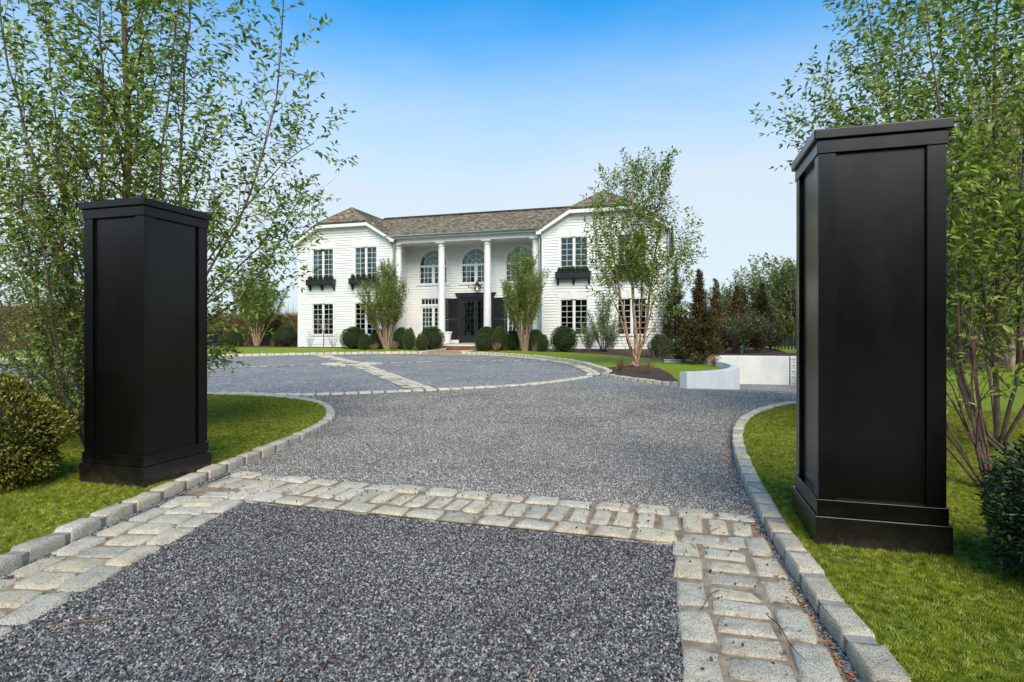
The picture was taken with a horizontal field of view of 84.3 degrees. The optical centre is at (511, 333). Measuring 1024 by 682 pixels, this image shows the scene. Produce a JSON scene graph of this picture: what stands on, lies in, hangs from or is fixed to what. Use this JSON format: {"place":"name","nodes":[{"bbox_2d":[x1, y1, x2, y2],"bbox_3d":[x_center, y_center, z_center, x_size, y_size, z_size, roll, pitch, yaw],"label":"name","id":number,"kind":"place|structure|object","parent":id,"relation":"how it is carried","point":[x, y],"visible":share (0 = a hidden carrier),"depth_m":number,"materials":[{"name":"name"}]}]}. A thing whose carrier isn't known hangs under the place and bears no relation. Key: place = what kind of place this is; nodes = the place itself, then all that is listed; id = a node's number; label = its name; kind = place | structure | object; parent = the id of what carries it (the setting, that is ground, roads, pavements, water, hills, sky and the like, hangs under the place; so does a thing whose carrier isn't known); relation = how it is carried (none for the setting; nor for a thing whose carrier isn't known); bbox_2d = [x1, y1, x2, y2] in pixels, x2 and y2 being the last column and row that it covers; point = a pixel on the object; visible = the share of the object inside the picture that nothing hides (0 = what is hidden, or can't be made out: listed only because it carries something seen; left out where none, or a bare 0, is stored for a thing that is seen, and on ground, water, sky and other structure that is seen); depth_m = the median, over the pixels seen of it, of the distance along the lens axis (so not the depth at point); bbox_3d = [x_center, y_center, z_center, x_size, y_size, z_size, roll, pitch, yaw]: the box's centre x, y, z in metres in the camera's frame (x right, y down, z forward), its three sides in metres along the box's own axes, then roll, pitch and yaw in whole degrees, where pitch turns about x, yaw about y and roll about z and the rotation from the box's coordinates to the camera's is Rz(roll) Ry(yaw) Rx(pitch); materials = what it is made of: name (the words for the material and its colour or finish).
{"place":"outdoors","nodes":[
{"label":"outdoors","id":0,"kind":"place"},
{"bbox_2d":[34,388,78,410],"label":"lawn","id":1,"kind":"structure","parent":0,"point":[77,400],"depth_m":10.47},
{"bbox_2d":[0,92,113,444],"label":"tree","id":2,"kind":"object","parent":1,"relation":"on","point":[74,367],"visible":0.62,"depth_m":5.59,"materials":[{"name":"green plant"}]},
{"bbox_2d":[78,197,211,487],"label":"gate pillar","id":3,"kind":"structure","parent":1,"relation":"on","point":[145,342],"depth_m":4.55,"materials":[{"name":"paint"}]},
{"bbox_2d":[0,394,325,554],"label":"grass","id":4,"kind":"structure","parent":1,"relation":"on","point":[236,426],"depth_m":4.94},
{"bbox_2d":[0,372,83,490],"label":"bush","id":5,"kind":"object","parent":4,"relation":"on","point":[31,438],"visible":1,"depth_m":4.32,"materials":[{"name":"green plant"}]},
{"bbox_2d":[0,0,358,374],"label":"tree","id":6,"kind":"object","parent":1,"relation":"on","point":[128,160],"visible":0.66,"depth_m":6.17,"materials":[{"name":"green plant"}]},
{"bbox_2d":[0,347,435,357],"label":"lawn","id":7,"kind":"structure","parent":0,"point":[255,350],"depth_m":28.35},
{"bbox_2d":[207,345,441,348],"bbox_3d":[-13.878,0.755,33.298,22.907,0.090,2.432,0,0,20],"label":"mulch bed","id":8,"kind":"object","parent":7,"relation":"on","point":[293,347],"visible":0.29,"depth_m":33.49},
{"bbox_2d":[207,330,222,345],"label":"garden gate","id":9,"kind":"structure","parent":8,"relation":"on","point":[211,337],"depth_m":36.40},
{"bbox_2d":[226,333,247,345],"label":"boxwood","id":10,"kind":"object","parent":8,"relation":"on","point":[237,337],"visible":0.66,"depth_m":34.03,"materials":[{"name":"green plant"}]},
{"bbox_2d":[230,273,288,345],"bbox_3d":[-15.601,-1.611,35.104,3.167,4.806,2.811,0,0,-41],"label":"tree","id":11,"kind":"object","parent":8,"relation":"on","point":[257,339],"visible":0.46,"depth_m":34.65,"materials":[{"name":"green plant"}]},
{"bbox_2d":[273,325,297,346],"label":"boxwood","id":12,"kind":"object","parent":8,"relation":"on","point":[286,335],"visible":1,"depth_m":33.35,"materials":[{"name":"green plant"}]},
{"bbox_2d":[369,328,382,348],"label":"boxwood","id":13,"kind":"object","parent":8,"relation":"on","point":[374,336],"visible":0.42,"depth_m":29.04,"materials":[{"name":"green plant"}]},
{"bbox_2d":[442,345,475,348],"bbox_3d":[-2.271,0.660,29.369,2.600,0.200,0.820,0,0,16],"label":"stoop","id":14,"kind":"object","parent":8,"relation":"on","point":[459,346],"visible":0.59,"depth_m":29.10,"materials":[{"name":"red brick"}]},
{"bbox_2d":[339,326,364,348],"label":"boxwood","id":15,"kind":"object","parent":7,"relation":"on","point":[350,337],"visible":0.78,"depth_m":29.30,"materials":[{"name":"green plant"}]},
{"bbox_2d":[358,333,371,349],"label":"boxwood","id":16,"kind":"object","parent":7,"relation":"on","point":[364,340],"visible":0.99,"depth_m":28.57,"materials":[{"name":"green plant"}]},
{"bbox_2d":[352,257,408,349],"bbox_3d":[-6.673,-1.563,28.886,2.919,4.839,3.224,0,0,16],"label":"tree","id":17,"kind":"object","parent":7,"relation":"on","point":[389,299],"visible":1,"depth_m":28.53,"materials":[{"name":"green plant"}]},
{"bbox_2d":[392,327,406,348],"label":"boxwood","id":18,"kind":"object","parent":7,"relation":"on","point":[398,335],"visible":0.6,"depth_m":28.94,"materials":[{"name":"green plant"}]},
{"bbox_2d":[402,327,415,348],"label":"boxwood","id":19,"kind":"object","parent":7,"relation":"on","point":[409,337],"visible":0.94,"depth_m":28.31,"materials":[{"name":"green plant"}]},
{"bbox_2d":[414,333,429,349],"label":"boxwood","id":20,"kind":"object","parent":7,"relation":"on","point":[421,342],"visible":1,"depth_m":27.66,"materials":[{"name":"green plant"}]},
{"bbox_2d":[420,326,444,349],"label":"boxwood","id":21,"kind":"object","parent":7,"relation":"on","point":[434,336],"visible":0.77,"depth_m":28.13,"materials":[{"name":"green plant"}]},
{"bbox_2d":[0,502,682,681],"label":"gravel","id":22,"kind":"structure","parent":0,"point":[212,601],"depth_m":2.54,"materials":[{"name":"gravel"}]},
{"bbox_2d":[53,613,132,629],"bbox_3d":[-1.803,1.234,2.443,0.280,0.012,0.033,0,0,-28],"label":"twig","id":23,"kind":"object","parent":22,"relation":"on","point":[57,627],"visible":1,"depth_m":2.43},
{"bbox_2d":[0,341,786,355],"bbox_3d":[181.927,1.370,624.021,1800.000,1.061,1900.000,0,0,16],"label":"ground","id":24,"kind":"structure","parent":0,"point":[465,349],"depth_m":31.07,"materials":[{"name":"soil"}]},
{"bbox_2d":[0,290,81,347],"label":"hedge","id":25,"kind":"object","parent":24,"relation":"on","point":[5,317],"visible":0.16,"depth_m":36.49,"materials":[{"name":"green plant"}]},
{"bbox_2d":[0,351,417,359],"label":"kerb","id":26,"kind":"structure","parent":24,"relation":"on","point":[329,353],"depth_m":25.52,"materials":[{"name":"stone"}]},
{"bbox_2d":[207,302,332,345],"bbox_3d":[-16.343,-0.669,37.057,11.321,3.004,1.296,0,0,16],"label":"hedge","id":27,"kind":"object","parent":24,"relation":"on","point":[293,318],"visible":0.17,"depth_m":36.50,"materials":[{"name":"green plant"}]},
{"bbox_2d":[290,189,673,349],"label":"house","id":28,"kind":"structure","parent":24,"relation":"on","point":[444,261],"depth_m":31.63,"materials":[{"name":"white paint"}]},
{"bbox_2d":[306,279,335,290],"bbox_3d":[-10.893,-2.795,32.201,1.800,0.610,0.350,0,0,16],"label":"window box","id":29,"kind":"object","parent":28,"relation":"attached to","point":[318,282],"visible":1,"depth_m":32.07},
{"bbox_2d":[310,303,334,335],"bbox_3d":[-10.827,-0.840,32.426,1.600,1.880,0.120,0,0,16],"label":"window","id":30,"kind":"structure","parent":28,"relation":"in","point":[323,309],"depth_m":32.44,"materials":[{"name":"white paint"}]},
{"bbox_2d":[311,248,334,278],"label":"window","id":31,"kind":"structure","parent":28,"relation":"in","point":[323,269],"depth_m":32.43,"materials":[{"name":"white paint"}]},
{"bbox_2d":[348,277,378,289],"bbox_3d":[-8.233,-2.795,31.425,1.800,0.610,0.350,0,0,16],"label":"window box","id":32,"kind":"object","parent":28,"relation":"attached to","point":[352,282],"visible":0.63,"depth_m":31.33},
{"bbox_2d":[353,302,377,334],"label":"window","id":33,"kind":"structure","parent":28,"relation":"in","point":[354,316],"depth_m":31.78,"materials":[{"name":"white paint"}]},
{"bbox_2d":[353,246,377,277],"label":"window","id":34,"kind":"structure","parent":28,"relation":"in","point":[366,248],"depth_m":31.67,"materials":[{"name":"white paint"}]},
{"bbox_2d":[417,248,449,285],"bbox_3d":[-4.507,-3.840,32.381,2.020,2.140,0.130,0,0,16],"label":"arched window","id":35,"kind":"structure","parent":28,"relation":"in","point":[425,252],"depth_m":32.41,"materials":[{"name":"white paint"}]},
{"bbox_2d":[418,297,448,333],"bbox_3d":[-4.502,-0.760,32.397,1.900,2.660,0.095,0,0,16],"label":"french window","id":36,"kind":"structure","parent":28,"relation":"in","point":[420,306],"depth_m":32.51,"materials":[{"name":"white paint"}]},
{"bbox_2d":[459,246,492,284],"bbox_3d":[-2.021,-3.840,31.656,2.020,2.140,0.130,0,0,16],"label":"arched window","id":37,"kind":"structure","parent":28,"relation":"in","point":[466,251],"depth_m":31.72,"materials":[{"name":"white paint"}]},
{"bbox_2d":[459,297,492,342],"bbox_3d":[-2.024,-0.785,31.645,2.000,2.570,0.192,0,0,16],"label":"front door","id":38,"kind":"structure","parent":28,"relation":"in","point":[463,338],"depth_m":31.75,"materials":[{"name":"black wood"}]},
{"bbox_2d":[503,244,531,282],"bbox_3d":[0.475,-3.840,30.928,2.020,2.140,0.130,0,0,16],"label":"arched window","id":39,"kind":"structure","parent":28,"relation":"in","point":[508,252],"depth_m":31.10,"materials":[{"name":"white paint"}]},
{"bbox_2d":[555,271,591,284],"bbox_3d":[3.037,-2.795,28.140,1.800,0.610,0.350,0,0,16],"label":"window box","id":40,"kind":"object","parent":28,"relation":"attached to","point":[573,275],"visible":1,"depth_m":28.00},
{"bbox_2d":[558,298,588,335],"bbox_3d":[3.103,-0.840,28.365,1.600,1.880,0.120,0,0,16],"label":"window","id":41,"kind":"structure","parent":28,"relation":"in","point":[574,311],"depth_m":28.36,"materials":[{"name":"white paint"}]},
{"bbox_2d":[558,235,588,267],"bbox_3d":[3.103,-3.970,28.365,1.600,1.880,0.120,0,0,16],"label":"window","id":42,"kind":"structure","parent":28,"relation":"in","point":[574,243],"depth_m":28.39,"materials":[{"name":"white paint"}]},
{"bbox_2d":[615,297,647,335],"bbox_3d":[5.830,-0.840,27.570,1.600,1.880,0.120,0,0,16],"label":"window","id":43,"kind":"structure","parent":28,"relation":"in","point":[616,302],"depth_m":27.59,"materials":[{"name":"white paint"}]},
{"bbox_2d":[600,372,679,386],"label":"kerb","id":44,"kind":"structure","parent":24,"relation":"on","point":[644,380],"depth_m":13.12,"materials":[{"name":"stone"}]},
{"bbox_2d":[674,356,739,389],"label":"retaining wall","id":45,"kind":"structure","parent":24,"relation":"on","point":[726,375],"depth_m":12.47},
{"bbox_2d":[711,355,795,384],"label":"retaining wall","id":46,"kind":"structure","parent":24,"relation":"on","point":[776,370],"depth_m":20.68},
{"bbox_2d":[732,401,910,681],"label":"kerb","id":47,"kind":"structure","parent":24,"relation":"on","point":[869,657],"depth_m":2.63,"materials":[{"name":"stone"}]},
{"bbox_2d":[0,353,846,656],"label":"driveway","id":48,"kind":"structure","parent":0,"point":[278,375],"depth_m":15.24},
{"bbox_2d":[0,488,259,638],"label":"cobble band","id":49,"kind":"object","parent":48,"relation":"on","point":[28,593],"visible":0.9,"depth_m":3.15,"materials":[{"name":"stone"}]},
{"bbox_2d":[0,472,229,578],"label":"gravel","id":50,"kind":"structure","parent":49,"relation":"on","point":[126,518],"depth_m":3.95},
{"bbox_2d":[0,387,334,577],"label":"kerb","id":51,"kind":"structure","parent":48,"relation":"on","point":[16,557],"depth_m":4.01,"materials":[{"name":"stone"}]},
{"bbox_2d":[69,360,545,372],"bbox_3d":[-13.443,1.154,16.715,30.508,0.414,1.249,0,0,-17],"label":"cobble band","id":52,"kind":"object","parent":48,"relation":"on","point":[391,362],"visible":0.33,"depth_m":20.08,"materials":[{"name":"stone"}]},
{"bbox_2d":[320,362,381,365],"bbox_3d":[-5.570,1.072,19.697,2.103,0.133,2.101,0,0,16],"label":"cobble roundel","id":53,"kind":"object","parent":48,"relation":"on","point":[342,364],"visible":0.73,"depth_m":19.18,"materials":[{"name":"stone"}]},
{"bbox_2d":[316,355,431,389],"bbox_3d":[-5.023,1.103,18.541,0.837,0.370,14.491,0,0,-27],"label":"cobble band","id":54,"kind":"object","parent":48,"relation":"on","point":[403,382],"visible":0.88,"depth_m":15.13,"materials":[{"name":"stone"}]},
{"bbox_2d":[218,376,592,394],"bbox_3d":[-1.727,1.188,12.563,8.748,0.243,1.495,0,0,-21],"label":"cobble band","id":55,"kind":"object","parent":48,"relation":"on","point":[457,388],"visible":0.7,"depth_m":11.77,"materials":[{"name":"stone"}]},
{"bbox_2d":[89,377,854,680],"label":"fallen leaves","id":56,"kind":"object","parent":48,"relation":"on","point":[826,638],"visible":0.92,"depth_m":2.67,"materials":[{"name":"brown plant"}]},
{"bbox_2d":[185,471,769,547],"bbox_3d":[-0.468,1.278,4.131,4.279,0.144,0.730,0,0,16],"label":"cobble band","id":57,"kind":"object","parent":48,"relation":"on","point":[668,523],"visible":0.83,"depth_m":3.97,"materials":[{"name":"stone"}]},
{"bbox_2d":[183,472,756,539],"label":"gravel","id":58,"kind":"structure","parent":57,"relation":"on","point":[499,504],"depth_m":4.00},
{"bbox_2d":[383,353,599,375],"bbox_3d":[-0.570,1.038,21.144,3.533,0.333,13.815,0,0,-36],"label":"cobble band","id":59,"kind":"object","parent":48,"relation":"on","point":[590,371],"visible":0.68,"depth_m":19.20,"materials":[{"name":"stone"}]},
{"bbox_2d":[461,351,611,372],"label":"kerb","id":60,"kind":"structure","parent":48,"relation":"on","point":[600,368],"depth_m":21.10,"materials":[{"name":"stone"}]},
{"bbox_2d":[672,533,847,681],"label":"cobble band","id":61,"kind":"object","parent":48,"relation":"on","point":[706,632],"visible":0.94,"depth_m":2.42,"materials":[{"name":"stone"}]},
{"bbox_2d":[678,546,801,681],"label":"gravel","id":62,"kind":"structure","parent":61,"relation":"on","point":[752,636],"depth_m":2.27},
{"bbox_2d":[750,515,862,681],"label":"gravel","id":63,"kind":"structure","parent":48,"relation":"on","point":[824,632],"depth_m":2.42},
{"bbox_2d":[425,350,464,353],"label":"path","id":64,"kind":"structure","parent":0,"point":[448,352],"depth_m":26.34,"materials":[{"name":"stone"}]},
{"bbox_2d":[237,415,752,513],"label":"gravel","id":65,"kind":"structure","parent":0,"point":[574,464],"depth_m":5.54,"materials":[{"name":"gravel"}]},
{"bbox_2d":[0,0,1023,332],"label":"sky","id":66,"kind":"structure","parent":0,"point":[461,106],"materials":[{"name":"blue"}]},
{"bbox_2d":[300,384,795,432],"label":"gravel","id":67,"kind":"structure","parent":0,"point":[670,409],"depth_m":9.58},
{"bbox_2d":[459,350,720,381],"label":"lawn","id":68,"kind":"structure","parent":0,"point":[674,370],"depth_m":19.69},
{"bbox_2d":[474,334,490,350],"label":"boxwood","id":69,"kind":"object","parent":68,"relation":"on","point":[483,341],"visible":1,"depth_m":26.67,"materials":[{"name":"green plant"}]},
{"bbox_2d":[474,326,493,349],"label":"boxwood","id":70,"kind":"object","parent":68,"relation":"on","point":[488,331],"visible":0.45,"depth_m":27.38,"materials":[{"name":"green plant"}]},
{"bbox_2d":[491,325,508,349],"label":"boxwood","id":71,"kind":"object","parent":68,"relation":"on","point":[499,335],"visible":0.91,"depth_m":26.84,"materials":[{"name":"green plant"}]},
{"bbox_2d":[506,329,519,349],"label":"boxwood","id":72,"kind":"object","parent":68,"relation":"on","point":[513,343],"visible":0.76,"depth_m":27.02,"materials":[{"name":"green plant"}]},
{"bbox_2d":[500,245,550,350],"bbox_3d":[0.557,-1.707,26.382,2.361,5.134,2.890,0,0,16],"label":"tree","id":73,"kind":"object","parent":68,"relation":"on","point":[524,303],"visible":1,"depth_m":26.23,"materials":[{"name":"green plant"}]},
{"bbox_2d":[535,334,549,350],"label":"boxwood","id":74,"kind":"object","parent":68,"relation":"on","point":[542,344],"visible":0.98,"depth_m":25.78,"materials":[{"name":"green plant"}]},
{"bbox_2d":[489,349,691,361],"bbox_3d":[2.595,0.840,24.086,10.500,0.244,9.500,0,0,16],"label":"mulch bed","id":75,"kind":"object","parent":68,"relation":"on","point":[622,352],"visible":0.48,"depth_m":24.98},
{"bbox_2d":[528,329,542,349],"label":"boxwood","id":76,"kind":"object","parent":75,"relation":"on","point":[534,334],"visible":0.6,"depth_m":26.49,"materials":[{"name":"green plant"}]},
{"bbox_2d":[549,325,578,350],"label":"boxwood","id":77,"kind":"object","parent":75,"relation":"on","point":[563,338],"visible":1,"depth_m":25.42,"materials":[{"name":"green plant"}]},
{"bbox_2d":[575,320,599,351],"bbox_3d":[3.453,0.103,25.611,1.205,1.453,1.363,0,0,-15],"label":"wispy shrub","id":78,"kind":"object","parent":75,"relation":"on","point":[588,336],"visible":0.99,"depth_m":25.55,"materials":[{"name":"green plant"}]},
{"bbox_2d":[585,291,618,350],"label":"tree","id":79,"kind":"object","parent":75,"relation":"on","point":[602,317],"visible":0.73,"depth_m":25.96,"materials":[{"name":"green plant"}]},
{"bbox_2d":[598,319,623,351],"bbox_3d":[4.372,0.054,25.152,1.257,1.559,1.356,0,0,-6],"label":"wispy shrub","id":80,"kind":"object","parent":75,"relation":"on","point":[611,338],"visible":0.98,"depth_m":25.05,"materials":[{"name":"green plant"}]},
{"bbox_2d":[647,333,672,356],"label":"boxwood","id":81,"kind":"object","parent":75,"relation":"on","point":[656,341],"visible":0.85,"depth_m":21.62,"materials":[{"name":"green plant"}]},
{"bbox_2d":[651,264,688,346],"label":"conifer","id":82,"kind":"object","parent":75,"relation":"on","point":[675,317],"visible":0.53,"depth_m":26.25,"materials":[{"name":"green plant"}]},
{"bbox_2d":[670,336,685,358],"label":"boxwood","id":83,"kind":"object","parent":75,"relation":"on","point":[676,355],"visible":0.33,"depth_m":19.64,"materials":[{"name":"green plant"}]},
{"bbox_2d":[601,365,678,381],"bbox_3d":[3.211,1.007,14.858,1.759,0.128,5.059,0,0,9],"label":"mulch bed","id":84,"kind":"object","parent":68,"relation":"on","point":[655,373],"visible":0.75,"depth_m":14.66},
{"bbox_2d":[612,355,630,370],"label":"dry tuft","id":85,"kind":"object","parent":84,"relation":"on","point":[621,366],"visible":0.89,"depth_m":15.37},
{"bbox_2d":[575,145,708,366],"bbox_3d":[3.950,-2.425,17.429,4.371,6.854,2.645,0,0,-5],"label":"tree","id":86,"kind":"object","parent":84,"relation":"on","point":[637,244],"visible":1,"depth_m":17.05,"materials":[{"name":"green plant"}]},
{"bbox_2d":[636,358,655,373],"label":"dry tuft","id":87,"kind":"object","parent":84,"relation":"on","point":[647,367],"visible":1,"depth_m":14.58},
{"bbox_2d":[638,332,674,360],"bbox_3d":[4.834,0.355,19.172,1.247,1.207,1.552,0,0,-3],"label":"bare shrub","id":88,"kind":"object","parent":68,"relation":"on","point":[657,350],"visible":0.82,"depth_m":19.15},
{"bbox_2d":[670,269,725,363],"bbox_3d":[5.952,-0.542,18.057,1.759,3.096,1.909,0,0,16],"label":"conifer","id":89,"kind":"object","parent":68,"relation":"on","point":[701,324],"visible":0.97,"depth_m":17.72,"materials":[{"name":"green plant"}]},
{"bbox_2d":[717,346,795,355],"bbox_3d":[17.591,0.790,38.187,15.284,0.001,38.229,0,0,12],"label":"mulch bed","id":90,"kind":"object","parent":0,"point":[765,351],"visible":0.09,"depth_m":24.21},
{"bbox_2d":[708,278,732,352],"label":"conifer","id":91,"kind":"object","parent":90,"relation":"on","point":[714,298],"visible":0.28,"depth_m":23.25,"materials":[{"name":"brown plant"}]},
{"bbox_2d":[719,281,753,314],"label":"tree","id":92,"kind":"object","parent":90,"relation":"on","point":[726,291],"visible":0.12,"depth_m":36.97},
{"bbox_2d":[722,284,755,350],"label":"conifer","id":93,"kind":"object","parent":90,"relation":"on","point":[736,305],"visible":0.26,"depth_m":25.08,"materials":[{"name":"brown plant"}]},
{"bbox_2d":[711,309,766,353],"bbox_3d":[9.072,-0.097,22.959,2.125,1.832,2.385,0,0,2],"label":"evergreen shrub","id":94,"kind":"object","parent":90,"relation":"on","point":[741,336],"visible":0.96,"depth_m":22.65,"materials":[{"name":"green plant"}]},
{"bbox_2d":[726,271,773,315],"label":"tree","id":95,"kind":"object","parent":90,"relation":"on","point":[745,292],"visible":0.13,"depth_m":35.63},
{"bbox_2d":[729,308,787,352],"bbox_3d":[10.237,-0.132,23.576,2.165,1.901,1.898,0,0,0],"label":"evergreen shrub","id":96,"kind":"object","parent":90,"relation":"on","point":[759,338],"visible":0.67,"depth_m":23.46,"materials":[{"name":"green plant"}]},
{"bbox_2d":[731,263,794,319],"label":"tree","id":97,"kind":"object","parent":90,"relation":"on","point":[768,279],"visible":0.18,"depth_m":35.06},
{"bbox_2d":[739,259,795,345],"bbox_3d":[16.121,-1.855,35.006,4.089,5.674,3.162,0,0,17],"label":"tree","id":98,"kind":"object","parent":90,"relation":"on","point":[747,288],"visible":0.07,"depth_m":34.77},
{"bbox_2d":[746,282,792,350],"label":"conifer","id":99,"kind":"object","parent":90,"relation":"on","point":[761,306],"visible":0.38,"depth_m":26.09,"materials":[{"name":"green plant"}]},
{"bbox_2d":[746,253,795,346],"bbox_3d":[16.054,-2.012,33.221,4.369,6.006,3.991,0,0,25],"label":"tree","id":100,"kind":"object","parent":90,"relation":"on","point":[786,307],"visible":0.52,"depth_m":32.81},
{"bbox_2d":[751,345,1023,438],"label":"lawn","id":101,"kind":"structure","parent":0,"point":[1018,402],"depth_m":11.17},
{"bbox_2d":[769,334,795,349],"bbox_3d":[13.356,0.435,27.355,1.736,0.910,0.120,0,0,16],"label":"picket fence","id":102,"kind":"object","parent":101,"relation":"on","point":[788,342],"visible":0.26,"depth_m":27.33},
{"bbox_2d":[743,403,1023,681],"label":"grass","id":103,"kind":"structure","parent":101,"relation":"on","point":[958,616],"depth_m":2.71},
{"bbox_2d":[791,117,953,556],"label":"gate pillar","id":104,"kind":"structure","parent":103,"relation":"on","point":[870,473],"depth_m":3.16,"materials":[{"name":"paint"}]},
{"bbox_2d":[946,283,1014,487],"bbox_3d":[3.330,0.426,4.587,0.743,1.621,1.163,0,0,-27],"label":"twiggy shrub","id":105,"kind":"object","parent":103,"relation":"on","point":[980,453],"visible":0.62,"depth_m":4.35,"materials":[{"name":"brown plant"}]},
{"bbox_2d":[973,434,1023,577],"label":"bush","id":106,"kind":"object","parent":103,"relation":"on","point":[994,512],"visible":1,"depth_m":2.73,"materials":[{"name":"green plant"}]},
{"bbox_2d":[749,0,1023,448],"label":"tree","id":107,"kind":"object","parent":101,"relation":"on","point":[966,255],"visible":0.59,"depth_m":5.85,"materials":[{"name":"green plant"}]},
{"bbox_2d":[946,124,969,361],"bbox_3d":[12.319,-2.734,16.590,2.579,7.605,2.641,0,0,-39],"label":"bare tree","id":108,"kind":"object","parent":101,"relation":"on","point":[954,339],"visible":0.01,"depth_m":16.02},
{"bbox_2d":[936,41,1023,372],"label":"bare tree","id":109,"kind":"object","parent":101,"relation":"on","point":[1011,364],"visible":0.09,"depth_m":14.39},
{"bbox_2d":[950,43,1023,369],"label":"bare tree","id":110,"kind":"object","parent":101,"relation":"on","point":[981,346],"visible":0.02,"depth_m":15.24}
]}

